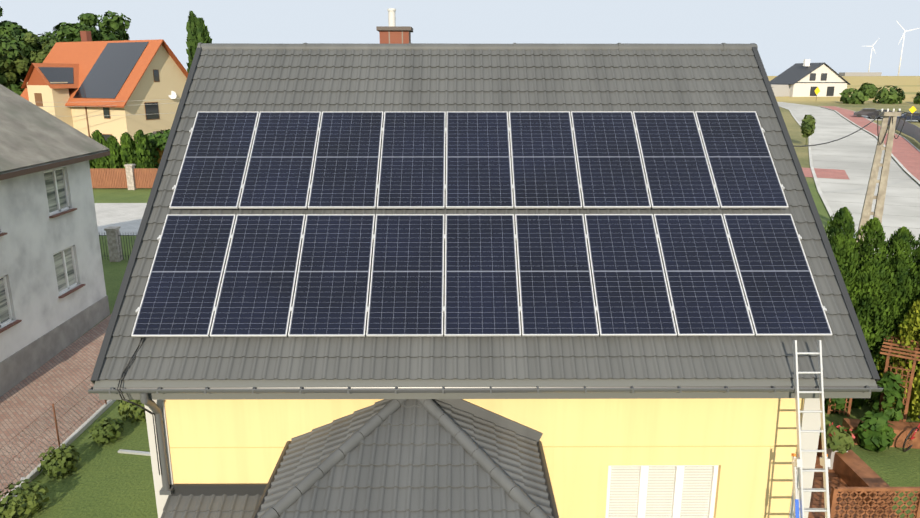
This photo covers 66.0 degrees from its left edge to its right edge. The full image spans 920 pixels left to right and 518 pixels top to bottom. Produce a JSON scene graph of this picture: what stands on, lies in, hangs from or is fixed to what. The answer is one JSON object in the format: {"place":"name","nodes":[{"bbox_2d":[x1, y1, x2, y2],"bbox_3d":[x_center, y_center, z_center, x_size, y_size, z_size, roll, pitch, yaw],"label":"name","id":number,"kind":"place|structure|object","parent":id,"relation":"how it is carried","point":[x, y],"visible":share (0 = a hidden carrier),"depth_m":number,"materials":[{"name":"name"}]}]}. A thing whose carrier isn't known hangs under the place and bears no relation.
{"place":"outdoors","nodes":[
{"label":"outdoors","id":0,"kind":"place"},
{"bbox_2d":[252,440,558,517],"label":"trim","id":1,"kind":"structure","parent":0,"point":[551,498],"depth_m":8.95,"materials":[{"name":"grey metal"}]},
{"bbox_2d":[0,76,919,517],"bbox_3d":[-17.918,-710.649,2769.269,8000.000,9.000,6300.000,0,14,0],"label":"ground","id":2,"kind":"structure","parent":0,"point":[104,480],"depth_m":18.18,"materials":[{"name":"green plant"}]},
{"bbox_2d":[0,6,32,39],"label":"tree","id":3,"kind":"object","parent":2,"relation":"on","point":[8,28],"visible":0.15,"depth_m":94.44,"materials":[{"name":"green plant"}]},
{"bbox_2d":[0,33,41,94],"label":"tree","id":4,"kind":"object","parent":2,"relation":"on","point":[17,43],"visible":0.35,"depth_m":75.76,"materials":[{"name":"green plant"}]},
{"bbox_2d":[0,33,57,87],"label":"tree","id":5,"kind":"object","parent":2,"relation":"on","point":[13,70],"visible":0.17,"depth_m":76.36,"materials":[{"name":"green plant"}]},
{"bbox_2d":[27,82,73,127],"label":"house wall","id":6,"kind":"structure","parent":2,"relation":"on","point":[56,97],"depth_m":69.77,"materials":[{"name":"beige paint"}]},
{"bbox_2d":[34,93,42,106],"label":"window","id":7,"kind":"structure","parent":6,"relation":"in","point":[38,100],"depth_m":69.88,"materials":[{"name":"brown wood"}]},
{"bbox_2d":[21,63,78,88],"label":"dormer roof","id":8,"kind":"structure","parent":6,"relation":"on","point":[35,75],"depth_m":69.64,"materials":[{"name":"orange tile"}]},
{"bbox_2d":[0,160,106,361],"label":"house walls","id":9,"kind":"structure","parent":2,"relation":"on","point":[34,239],"depth_m":23.57,"materials":[{"name":"white paint"}]},
{"bbox_2d":[0,167,77,326],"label":"window frames","id":10,"kind":"structure","parent":9,"relation":"in","point":[62,252],"depth_m":24.98,"materials":[{"name":"white plastic"}]},
{"bbox_2d":[0,169,75,322],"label":"windows","id":11,"kind":"structure","parent":10,"relation":"in","point":[58,259],"depth_m":24.76,"materials":[{"name":"grey glass"}]},
{"bbox_2d":[0,208,84,332],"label":"window sills","id":12,"kind":"structure","parent":9,"relation":"attached to","point":[8,326],"depth_m":24.52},
{"bbox_2d":[0,84,108,173],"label":"house roof","id":13,"kind":"structure","parent":9,"relation":"on","point":[32,135],"depth_m":24.52,"materials":[{"name":"grey tile"}]},
{"bbox_2d":[0,151,109,179],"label":"house fascia","id":14,"kind":"structure","parent":9,"relation":"attached to","point":[44,167],"depth_m":23.16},
{"bbox_2d":[0,295,109,396],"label":"wall plinth","id":15,"kind":"structure","parent":2,"relation":"on","point":[19,366],"depth_m":23.85,"materials":[{"name":"grey paint"}]},
{"bbox_2d":[0,315,110,500],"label":"driveway paving","id":16,"kind":"structure","parent":2,"relation":"on","point":[30,398],"depth_m":20.99,"materials":[{"name":"red brick"}]},
{"bbox_2d":[0,400,115,506],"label":"plot kerb","id":17,"kind":"structure","parent":2,"relation":"on","point":[73,436],"depth_m":19.14,"materials":[{"name":"concrete"}]},
{"bbox_2d":[0,373,106,490],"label":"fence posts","id":18,"kind":"object","parent":17,"relation":"on","point":[55,422],"visible":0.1,"depth_m":18.09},
{"bbox_2d":[0,400,145,517],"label":"garden plants","id":19,"kind":"object","parent":2,"relation":"on","point":[62,455],"visible":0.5,"depth_m":17.07,"materials":[{"name":"green plant"}]},
{"bbox_2d":[14,449,150,496],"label":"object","id":20,"kind":"object","parent":2,"relation":"on","point":[134,452],"visible":0.46,"depth_m":18.17,"materials":[{"name":"silver metal"}]},
{"bbox_2d":[38,10,130,41],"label":"tree","id":21,"kind":"object","parent":2,"relation":"on","point":[113,26],"visible":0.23,"depth_m":98.85,"materials":[{"name":"green plant"}]},
{"bbox_2d":[104,226,122,261],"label":"dark fence posts","id":22,"kind":"object","parent":2,"relation":"on","point":[114,244],"visible":0.33,"depth_m":35.04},
{"bbox_2d":[99,232,136,259],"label":"dark fence bars","id":23,"kind":"object","parent":22,"relation":"attached to","point":[120,235],"visible":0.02,"depth_m":35.17,"materials":[{"name":"green metal"}]},
{"bbox_2d":[94,203,146,234],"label":"road","id":24,"kind":"structure","parent":2,"relation":"on","point":[126,218],"depth_m":44.99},
{"bbox_2d":[89,130,154,184],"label":"thuja row","id":25,"kind":"object","parent":2,"relation":"on","point":[130,150],"visible":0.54,"depth_m":54.79,"materials":[{"name":"green plant"}]},
{"bbox_2d":[71,44,186,144],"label":"house walls","id":26,"kind":"structure","parent":2,"relation":"on","point":[130,120],"depth_m":70.43,"materials":[{"name":"beige paint"}]},
{"bbox_2d":[85,107,89,136],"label":"downpipe","id":27,"kind":"object","parent":26,"relation":"attached to","point":[87,122],"visible":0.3,"depth_m":70.21,"materials":[{"name":"brown metal"}]},
{"bbox_2d":[20,39,188,107],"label":"house roof","id":28,"kind":"structure","parent":26,"relation":"on","point":[85,56],"depth_m":71.63,"materials":[{"name":"orange tile"}]},
{"bbox_2d":[80,31,91,41],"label":"house chimney","id":29,"kind":"object","parent":28,"relation":"on","point":[85,36],"visible":0.64,"depth_m":75.23,"materials":[{"name":"red brick"}]},
{"bbox_2d":[38,42,147,97],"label":"solar panels","id":30,"kind":"object","parent":28,"relation":"on","point":[110,70],"visible":1,"depth_m":70.44,"materials":[{"name":"grey glass"}]},
{"bbox_2d":[40,98,180,115],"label":"overhead wires","id":31,"kind":"object","parent":26,"relation":"attached to","point":[108,101],"visible":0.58,"depth_m":67.37,"materials":[{"name":"grey"}]},
{"bbox_2d":[103,69,159,134],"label":"window frames","id":32,"kind":"structure","parent":26,"relation":"in","point":[144,103],"depth_m":70.38,"materials":[{"name":"white plastic"}]},
{"bbox_2d":[102,70,158,140],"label":"windows","id":33,"kind":"structure","parent":32,"relation":"in","point":[152,110],"depth_m":70.54,"materials":[{"name":"grey glass"}]},
{"bbox_2d":[168,91,176,98],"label":"satellite dish","id":34,"kind":"object","parent":26,"relation":"attached to","point":[173,95],"visible":0.83,"depth_m":72.79,"materials":[{"name":"white metal"}]},
{"bbox_2d":[124,164,136,189],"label":"wood fence posts","id":35,"kind":"object","parent":2,"relation":"on","point":[129,169],"visible":0.19,"depth_m":53.46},
{"bbox_2d":[90,168,157,187],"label":"wood fence boards","id":36,"kind":"object","parent":35,"relation":"attached to","point":[108,178],"visible":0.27,"depth_m":53.68,"materials":[{"name":"brown wood"}]},
{"bbox_2d":[144,129,169,167],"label":"tree","id":37,"kind":"object","parent":2,"relation":"on","point":[153,138],"visible":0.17,"depth_m":57.13,"materials":[{"name":"green plant"}]},
{"bbox_2d":[153,148,163,167],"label":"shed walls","id":38,"kind":"structure","parent":2,"relation":"on","point":[160,155],"depth_m":57.67,"materials":[{"name":"brown wood"}]},
{"bbox_2d":[186,11,211,72],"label":"poplars","id":39,"kind":"object","parent":2,"relation":"on","point":[197,30],"visible":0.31,"depth_m":114.64,"materials":[{"name":"green plant"}]},
{"bbox_2d":[800,114,815,143],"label":"young tree","id":40,"kind":"object","parent":2,"relation":"on","point":[808,127],"visible":0.98,"depth_m":78.74,"materials":[{"name":"green plant"}]},
{"bbox_2d":[792,340,830,517],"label":"ladder","id":41,"kind":"object","parent":2,"relation":"on","point":[824,461],"visible":1,"depth_m":9.16,"materials":[{"name":"silver metal"}]},
{"bbox_2d":[795,499,798,517],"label":"ladder label","id":42,"kind":"object","parent":41,"relation":"attached to","point":[796,508],"visible":0.89,"depth_m":9.12,"materials":[{"name":"blue plastic"}]},
{"bbox_2d":[789,64,846,96],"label":"house walls","id":43,"kind":"structure","parent":2,"relation":"on","point":[799,89],"depth_m":168.16,"materials":[{"name":"white paint"}]},
{"bbox_2d":[769,62,850,84],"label":"house roof","id":44,"kind":"structure","parent":43,"relation":"on","point":[794,73],"depth_m":171.30,"materials":[{"name":"grey tile"}]},
{"bbox_2d":[803,59,809,65],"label":"house chimney","id":45,"kind":"object","parent":44,"relation":"on","point":[806,62],"visible":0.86,"depth_m":170.28,"materials":[{"name":"white paint"}]},
{"bbox_2d":[796,73,846,95],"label":"house windows","id":46,"kind":"structure","parent":43,"relation":"in","point":[830,91],"depth_m":168.16,"materials":[{"name":"grey glass"}]},
{"bbox_2d":[780,106,874,250],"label":"kerb","id":47,"kind":"structure","parent":2,"relation":"on","point":[829,210],"depth_m":58.21,"materials":[{"name":"concrete"}]},
{"bbox_2d":[808,454,897,517],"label":"timber deck","id":48,"kind":"structure","parent":2,"relation":"on","point":[817,498],"depth_m":13.83,"materials":[{"name":"brown wood"}]},
{"bbox_2d":[826,447,847,468],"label":"deck planters","id":49,"kind":"object","parent":48,"relation":"on","point":[830,452],"visible":0.18,"depth_m":14.85,"materials":[{"name":"grey"}]},
{"bbox_2d":[819,420,853,453],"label":"deck plants","id":50,"kind":"object","parent":49,"relation":"in","point":[841,441],"visible":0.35,"depth_m":14.72,"materials":[{"name":"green plant"}]},
{"bbox_2d":[827,422,854,437],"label":"red deck flowers","id":51,"kind":"object","parent":50,"relation":"on","point":[853,436],"visible":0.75,"depth_m":14.82,"materials":[{"name":"red plant"}]},
{"bbox_2d":[817,437,919,517],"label":"lattice fence","id":52,"kind":"object","parent":48,"relation":"on","point":[875,492],"visible":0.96,"depth_m":12.68,"materials":[{"name":"brown wood"}]},
{"bbox_2d":[839,72,881,75],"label":"building","id":53,"kind":"structure","parent":2,"relation":"on","point":[860,73],"depth_m":1163.33,"materials":[{"name":"grey"}]},
{"bbox_2d":[824,371,905,451],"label":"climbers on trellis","id":54,"kind":"object","parent":2,"relation":"on","point":[882,436],"visible":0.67,"depth_m":18.70,"materials":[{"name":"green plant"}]},
{"bbox_2d":[820,106,919,183],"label":"road kerb","id":55,"kind":"structure","parent":2,"relation":"on","point":[905,169],"depth_m":68.92,"materials":[{"name":"concrete"}]},
{"bbox_2d":[824,207,919,407],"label":"thuja hedge","id":56,"kind":"object","parent":2,"relation":"on","point":[884,294],"visible":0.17,"depth_m":20.13,"materials":[{"name":"green plant"}]},
{"bbox_2d":[827,336,919,421],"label":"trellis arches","id":57,"kind":"structure","parent":2,"relation":"on","point":[889,354],"depth_m":19.05,"materials":[{"name":"brown wood"}]},
{"bbox_2d":[856,112,901,241],"bbox_3d":[22.114,-4.172,37.504,1.301,7.066,0.703,0,14,0],"label":"utility pole","id":58,"kind":"object","parent":2,"relation":"on","point":[866,213],"visible":0.71,"depth_m":37.36,"materials":[{"name":"concrete"}]},
{"bbox_2d":[794,111,919,146],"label":"pole cables","id":59,"kind":"object","parent":58,"relation":"attached to","point":[868,124],"visible":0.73,"depth_m":36.59,"materials":[{"name":"black rubber"}]},
{"bbox_2d":[839,83,919,103],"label":"bushes","id":60,"kind":"object","parent":2,"relation":"on","point":[863,93],"visible":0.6,"depth_m":144.83,"materials":[{"name":"green plant"}]},
{"bbox_2d":[842,418,919,448],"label":"timber sleepers","id":61,"kind":"object","parent":2,"relation":"on","point":[902,430],"visible":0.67,"depth_m":18.53,"materials":[{"name":"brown wood"}]},
{"bbox_2d":[876,299,919,420],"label":"shrub","id":62,"kind":"object","parent":2,"relation":"on","point":[907,331],"visible":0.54,"depth_m":19.60,"materials":[{"name":"green plant"}]},
{"bbox_2d":[887,116,919,142],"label":"road","id":63,"kind":"structure","parent":2,"relation":"on","point":[911,130],"depth_m":87.86,"materials":[{"name":"grey"}]},
{"bbox_2d":[898,23,918,75],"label":"wind turbine","id":64,"kind":"object","parent":2,"relation":"on","point":[902,47],"visible":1,"depth_m":2411.14,"materials":[{"name":"white metal"}]},
{"bbox_2d":[901,112,919,121],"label":"car","id":65,"kind":"object","parent":2,"relation":"on","point":[909,114],"visible":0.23,"depth_m":105.56,"materials":[{"name":"metal"}]},
{"bbox_2d":[902,415,919,451],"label":"bicycle wheels","id":66,"kind":"object","parent":2,"relation":"on","point":[908,435],"visible":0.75,"depth_m":18.17,"materials":[{"name":"black rubber"}]},
{"bbox_2d":[910,423,919,439],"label":"bicycle frame","id":67,"kind":"object","parent":66,"relation":"on","point":[911,438],"visible":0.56,"depth_m":18.26,"materials":[{"name":"red metal"}]},
{"bbox_2d":[0,0,919,75],"label":"sky","id":68,"kind":"structure","parent":0,"point":[841,34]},
{"bbox_2d":[164,398,803,517],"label":"house walls","id":69,"kind":"structure","parent":0,"point":[754,482],"depth_m":9.95,"materials":[{"name":"yellow paint"}]},
{"bbox_2d":[257,399,390,517],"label":"wing roof","id":70,"kind":"structure","parent":69,"relation":"attached to","point":[306,454],"depth_m":9.28,"materials":[{"name":"grey tile"}]},
{"bbox_2d":[279,399,529,517],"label":"wing roof","id":71,"kind":"structure","parent":69,"relation":"attached to","point":[450,478],"depth_m":8.45,"materials":[{"name":"grey tile"}]},
{"bbox_2d":[259,399,548,517],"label":"roof ridge caps","id":72,"kind":"object","parent":71,"relation":"on","point":[465,441],"visible":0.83,"depth_m":8.82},
{"bbox_2d":[170,446,796,447],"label":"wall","id":73,"kind":"structure","parent":69,"relation":"attached to","point":[543,446],"depth_m":9.98,"materials":[{"name":"yellow"}]},
{"bbox_2d":[144,398,824,517],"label":"quoins","id":74,"kind":"object","parent":69,"relation":"attached to","point":[810,440],"depth_m":9.96,"materials":[{"name":"grey paint"}]},
{"bbox_2d":[140,393,173,494],"bbox_3d":[-4.150,2.527,9.673,0.160,1.700,0.440,0,14,0],"label":"downpipe","id":75,"kind":"object","parent":74,"relation":"attached to","point":[153,406],"visible":0.94,"depth_m":9.80,"materials":[{"name":"grey metal"}]},
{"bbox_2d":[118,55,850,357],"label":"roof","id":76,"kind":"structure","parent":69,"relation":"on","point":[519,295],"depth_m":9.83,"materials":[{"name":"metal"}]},
{"bbox_2d":[379,30,410,43],"bbox_3d":[-1.257,-3.413,14.034,0.560,2.100,0.560,0,14,0],"label":"chimney stack","id":77,"kind":"object","parent":76,"relation":"on","point":[394,37],"visible":0.14,"depth_m":13.53,"materials":[{"name":"red brick"}]},
{"bbox_2d":[376,26,412,31],"bbox_3d":[-1.257,-4.458,13.764,0.660,0.070,0.660,0,14,0],"label":"chimney cap","id":78,"kind":"object","parent":77,"relation":"on","point":[403,28],"visible":0.79,"depth_m":13.44,"materials":[{"name":"grey concrete"}]},
{"bbox_2d":[387,8,395,25],"bbox_3d":[-1.317,-4.652,13.713,0.164,0.360,0.164,0,14,0],"label":"chimney flue","id":79,"kind":"object","parent":78,"relation":"on","point":[391,18],"visible":0.79,"depth_m":13.66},
{"bbox_2d":[90,43,879,383],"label":"verge trim","id":80,"kind":"structure","parent":69,"relation":"attached to","point":[784,131],"depth_m":10.72,"materials":[{"name":"grey metal"}]},
{"bbox_2d":[432,399,553,517],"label":"wing roof","id":81,"kind":"structure","parent":69,"relation":"attached to","point":[513,456],"depth_m":9.24,"materials":[{"name":"grey tile"}]},
{"bbox_2d":[605,465,718,517],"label":"window frame","id":82,"kind":"object","parent":69,"relation":"attached to","point":[677,492],"visible":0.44,"depth_m":10.26,"materials":[{"name":"white plastic"}]},
{"bbox_2d":[608,466,712,517],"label":"window shutters","id":83,"kind":"object","parent":82,"relation":"in","point":[624,489],"visible":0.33,"depth_m":10.31,"materials":[{"name":"white plastic"}]},
{"bbox_2d":[771,84,789,96],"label":"house wall","id":84,"kind":"structure","parent":0,"point":[781,90],"depth_m":169.08,"materials":[{"name":"white paint"}]},
{"bbox_2d":[777,102,919,256],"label":"road","id":85,"kind":"structure","parent":0,"point":[905,211],"depth_m":61.00,"materials":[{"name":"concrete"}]},
{"bbox_2d":[802,168,849,179],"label":"red apron","id":86,"kind":"object","parent":85,"relation":"on","point":[831,173],"visible":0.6,"depth_m":60.94,"materials":[{"name":"red brick"}]},
{"bbox_2d":[815,87,916,112],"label":"yellow sign faces","id":87,"kind":"object","parent":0,"point":[912,109],"visible":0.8,"depth_m":98.89,"materials":[{"name":"yellow metal"}]},
{"bbox_2d":[821,106,919,180],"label":"sidewalk","id":88,"kind":"structure","parent":0,"point":[905,153],"depth_m":78.01,"materials":[{"name":"red brick"}]},
{"bbox_2d":[847,109,919,151],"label":"kerb","id":89,"kind":"structure","parent":88,"relation":"on","point":[897,134],"depth_m":84.65,"materials":[{"name":"concrete"}]},
{"bbox_2d":[863,116,918,121],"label":"side road","id":90,"kind":"structure","parent":0,"point":[870,118],"depth_m":111.46,"materials":[{"name":"grey asphalt"}]},
{"bbox_2d":[854,108,876,115],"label":"car body","id":91,"kind":"object","parent":90,"relation":"on","point":[863,113],"visible":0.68,"depth_m":113.40,"materials":[{"name":"silver metal"}]},
{"bbox_2d":[856,109,879,117],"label":"car wheels","id":92,"kind":"object","parent":91,"relation":"attached to","point":[871,110],"visible":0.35,"depth_m":112.98,"materials":[{"name":"black rubber"}]},
{"bbox_2d":[868,110,891,116],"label":"car body","id":93,"kind":"object","parent":90,"relation":"on","point":[871,114],"visible":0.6,"depth_m":110.96,"materials":[{"name":"black metal"}]},
{"bbox_2d":[871,110,889,118],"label":"car wheels","id":94,"kind":"object","parent":93,"relation":"attached to","point":[874,116],"visible":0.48,"depth_m":110.88,"materials":[{"name":"black rubber"}]},
{"bbox_2d":[897,112,919,119],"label":"car body","id":95,"kind":"object","parent":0,"point":[908,117],"visible":0.38,"depth_m":105.81,"materials":[{"name":"metal"}]},
{"bbox_3d":[-0.647,4.953,9.640,2.800,4.400,1.800,0,14,0],"label":"wing","id":96,"kind":"object","parent":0,"visible":0},
{"bbox_2d":[161,494,260,517],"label":"lean to roof","id":97,"kind":"object","parent":96,"relation":"attached to","point":[211,506],"visible":0.6,"depth_m":9.95,"materials":[{"name":"grey tile"}]},
{"bbox_2d":[170,483,266,495],"bbox_3d":[-3.101,3.312,10.113,2.100,0.220,0.040,0,14,0],"label":"lean to flashing","id":98,"kind":"object","parent":97,"relation":"on","point":[232,489],"visible":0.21,"depth_m":10.08,"materials":[{"name":"grey metal"}]},
{"bbox_2d":[93,378,876,399],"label":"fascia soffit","id":99,"kind":"structure","parent":96,"relation":"on","point":[563,382],"depth_m":9.38,"materials":[{"name":"grey"}]},
{"bbox_2d":[98,49,871,379],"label":"roof front","id":100,"kind":"structure","parent":99,"relation":"on","point":[326,81],"depth_m":10.99,"materials":[{"name":"tile"}]},
{"bbox_2d":[117,337,161,474],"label":"pv cables","id":101,"kind":"object","parent":100,"relation":"on","point":[140,406],"visible":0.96,"depth_m":9.55,"materials":[{"name":"black rubber"}]},
{"bbox_2d":[197,43,757,50],"bbox_3d":[0.336,-3.952,13.223,10.380,0.160,0.234,0,14,0],"label":"ridge cap","id":102,"kind":"object","parent":100,"relation":"on","point":[410,46],"visible":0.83,"depth_m":13.14,"materials":[{"name":"metal"}]},
{"bbox_2d":[135,127,826,319],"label":"clamps","id":103,"kind":"object","parent":100,"relation":"on","point":[520,309],"visible":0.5,"depth_m":10.59,"materials":[{"name":"silver metal"}]},
{"bbox_2d":[131,111,832,336],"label":"solar panel frames","id":104,"kind":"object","parent":100,"relation":"on","point":[525,207],"visible":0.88,"depth_m":10.78,"materials":[{"name":"silver metal"}]},
{"bbox_2d":[134,113,829,333],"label":"solar panels","id":105,"kind":"object","parent":104,"relation":"in","point":[465,293],"visible":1,"depth_m":10.60,"materials":[{"name":"blue glass"}]},
{"bbox_2d":[133,112,830,334],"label":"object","id":106,"kind":"object","parent":104,"relation":"in","point":[469,256],"visible":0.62,"depth_m":10.57,"materials":[{"name":"glass"}]},
{"bbox_2d":[88,385,882,393],"bbox_3d":[0.345,1.714,9.307,10.370,0.079,0.146,0,14,0],"label":"gutter","id":107,"kind":"object","parent":99,"relation":"attached to","point":[490,389],"visible":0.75,"depth_m":9.26,"materials":[{"name":"grey metal"}]}
]}

